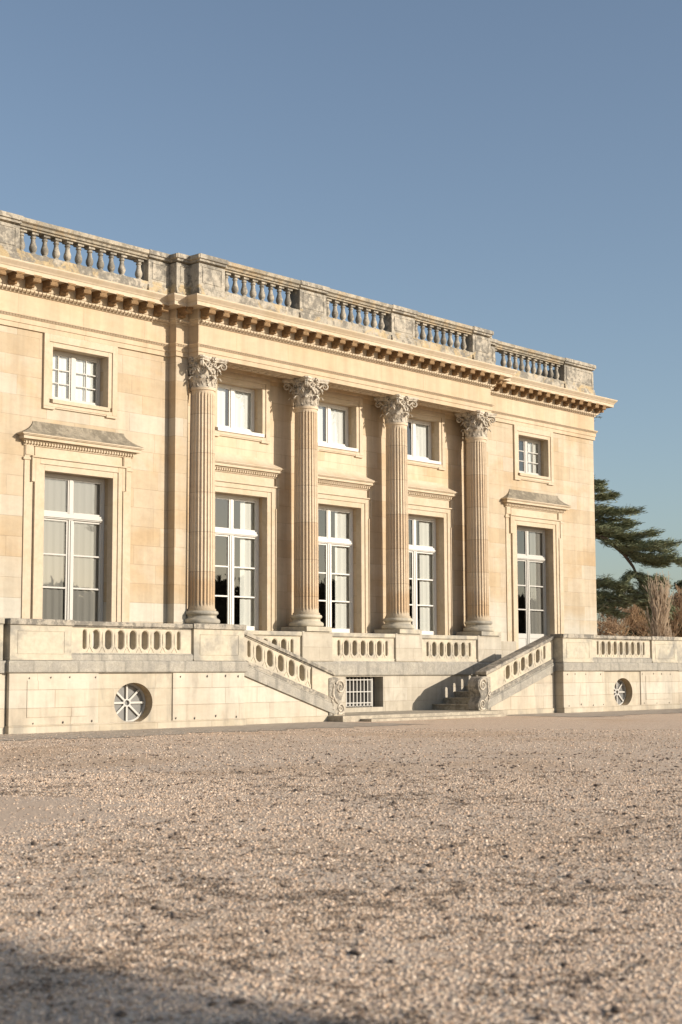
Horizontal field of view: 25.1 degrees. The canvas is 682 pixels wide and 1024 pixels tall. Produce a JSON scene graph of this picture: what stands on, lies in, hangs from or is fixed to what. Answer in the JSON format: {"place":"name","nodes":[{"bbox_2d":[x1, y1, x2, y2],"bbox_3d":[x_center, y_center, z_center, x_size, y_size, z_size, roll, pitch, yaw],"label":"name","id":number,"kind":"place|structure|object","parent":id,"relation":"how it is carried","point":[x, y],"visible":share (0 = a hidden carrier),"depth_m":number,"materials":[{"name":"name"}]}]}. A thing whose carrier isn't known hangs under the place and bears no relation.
{"place":"outdoors","nodes":[
{"label":"outdoors","id":0,"kind":"place"},
{"bbox_2d":[0,712,681,1023],"bbox_3d":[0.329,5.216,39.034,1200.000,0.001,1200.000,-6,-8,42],"label":"gravel ground","id":1,"kind":"structure","parent":0,"point":[672,721],"depth_m":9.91,"materials":[{"name":"beige gravel"}]},
{"bbox_2d":[0,618,247,733],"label":"terrace wall","id":2,"kind":"structure","parent":1,"relation":"on","point":[56,675],"depth_m":30.68,"materials":[{"name":"stone"}]},
{"bbox_2d":[114,683,145,721],"bbox_3d":[-4.350,3.860,31.048,0.062,0.818,1.010,-6,-8,42],"label":"oval window","id":3,"kind":"structure","parent":2,"relation":"in","point":[129,702],"depth_m":31.12,"materials":[{"name":"white paint"}]},
{"bbox_2d":[244,631,344,724],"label":"stone staircase","id":4,"kind":"structure","parent":1,"relation":"on","point":[281,685],"depth_m":34.47,"materials":[{"name":"beige stone"}]},
{"bbox_2d":[0,210,617,712],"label":"stone palace","id":5,"kind":"structure","parent":1,"relation":"on","point":[392,514],"depth_m":38.19,"materials":[{"name":"beige stone"}]},
{"bbox_2d":[42,473,104,645],"bbox_3d":[-5.833,1.288,33.665,0.148,4.180,2.186,-6,-8,42],"label":"window","id":6,"kind":"structure","parent":5,"relation":"in","point":[73,548],"depth_m":33.70,"materials":[{"name":"white paint"}]},
{"bbox_2d":[52,350,99,405],"bbox_3d":[-5.970,-2.942,34.005,0.104,1.140,1.540,-6,-8,42],"label":"window","id":7,"kind":"structure","parent":5,"relation":"in","point":[75,378],"depth_m":34.08,"materials":[{"name":"white paint"}]},
{"bbox_2d":[217,383,253,431],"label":"window","id":8,"kind":"structure","parent":5,"relation":"in","point":[235,405],"depth_m":38.07,"materials":[{"name":"white paint"}]},
{"bbox_2d":[215,493,258,630],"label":"window","id":9,"kind":"structure","parent":5,"relation":"in","point":[236,517],"depth_m":38.04,"materials":[{"name":"white paint"}]},
{"bbox_2d":[317,402,347,446],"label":"window","id":10,"kind":"structure","parent":5,"relation":"in","point":[332,420],"depth_m":40.64,"materials":[{"name":"white paint"}]},
{"bbox_2d":[318,505,352,632],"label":"window","id":11,"kind":"structure","parent":5,"relation":"in","point":[335,524],"depth_m":40.53,"materials":[{"name":"white paint"}]},
{"bbox_2d":[407,418,430,459],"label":"window","id":12,"kind":"structure","parent":5,"relation":"in","point":[418,432],"depth_m":43.32,"materials":[{"name":"white paint"}]},
{"bbox_2d":[408,515,436,634],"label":"window","id":13,"kind":"structure","parent":5,"relation":"in","point":[422,530],"depth_m":43.07,"materials":[{"name":"white paint"}]},
{"bbox_2d":[519,437,540,475],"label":"window","id":14,"kind":"structure","parent":5,"relation":"in","point":[529,449],"depth_m":46.89,"materials":[{"name":"white paint"}]},
{"bbox_2d":[517,526,546,648],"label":"window","id":15,"kind":"structure","parent":5,"relation":"in","point":[531,561],"depth_m":46.61,"materials":[{"name":"white paint"}]},
{"bbox_2d":[0,708,681,740],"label":"cobbled gutter","id":16,"kind":"object","parent":1,"relation":"on","point":[163,731],"visible":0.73,"depth_m":31.27,"materials":[{"name":"stone"}]},
{"bbox_2d":[328,710,506,721],"bbox_3d":[1.516,5.032,37.960,2.480,0.135,6.300,-6,-8,42],"label":"landing","id":17,"kind":"object","parent":1,"relation":"on","point":[378,716],"visible":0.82,"depth_m":37.20,"materials":[{"name":"stone"}]},
{"bbox_2d":[432,636,555,714],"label":"stone staircase","id":18,"kind":"structure","parent":1,"relation":"on","point":[520,681],"depth_m":41.02,"materials":[{"name":"beige stone"}]},
{"bbox_2d":[550,634,681,712],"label":"terrace wall","id":19,"kind":"structure","parent":1,"relation":"on","point":[597,673],"depth_m":44.11,"materials":[{"name":"stone"}]},
{"bbox_2d":[614,679,625,704],"bbox_3d":[7.970,5.215,44.431,0.062,0.818,1.010,-6,-8,42],"label":"oval window","id":20,"kind":"structure","parent":19,"relation":"in","point":[619,688],"depth_m":44.58,"materials":[{"name":"white paint"}]},
{"bbox_2d":[597,594,648,635],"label":"bare tree","id":21,"kind":"object","parent":1,"relation":"on","point":[610,626],"visible":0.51,"depth_m":90.07,"materials":[{"name":"brown plant"}]},
{"bbox_2d":[621,606,649,635],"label":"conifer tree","id":22,"kind":"object","parent":1,"relation":"on","point":[637,627],"visible":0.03,"depth_m":103.46,"materials":[{"name":"green plant"}]},
{"bbox_2d":[594,414,681,632],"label":"cedar tree","id":23,"kind":"object","parent":1,"relation":"on","point":[632,546],"visible":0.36,"depth_m":84.76,"materials":[{"name":"green plant"}]},
{"bbox_2d":[622,583,681,636],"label":"bare tree","id":24,"kind":"object","parent":1,"relation":"on","point":[679,612],"visible":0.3,"depth_m":92.72,"materials":[{"name":"brown plant"}]},
{"bbox_2d":[642,571,674,636],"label":"bare poplar","id":25,"kind":"object","parent":1,"relation":"on","point":[659,614],"visible":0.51,"depth_m":78.72,"materials":[{"name":"brown plant"}]},
{"bbox_2d":[636,587,681,636],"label":"bare tree","id":26,"kind":"object","parent":1,"relation":"on","point":[674,626],"visible":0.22,"depth_m":92.82,"materials":[{"name":"brown plant"}]},
{"bbox_2d":[0,0,681,635],"label":"sky","id":27,"kind":"structure","parent":0,"point":[511,169],"materials":[{"name":"blue"}]},
{"bbox_2d":[597,573,628,634],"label":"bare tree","id":28,"kind":"object","parent":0,"point":[601,616],"visible":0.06,"depth_m":118.07,"materials":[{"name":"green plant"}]},
{"bbox_2d":[617,626,651,635],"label":"shrub","id":29,"kind":"object","parent":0,"point":[632,632],"visible":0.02,"depth_m":81.64,"materials":[{"name":"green plant"}]},
{"bbox_2d":[666,580,681,636],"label":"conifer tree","id":30,"kind":"object","parent":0,"point":[679,584],"visible":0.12,"depth_m":95.81,"materials":[{"name":"green plant"}]}
]}

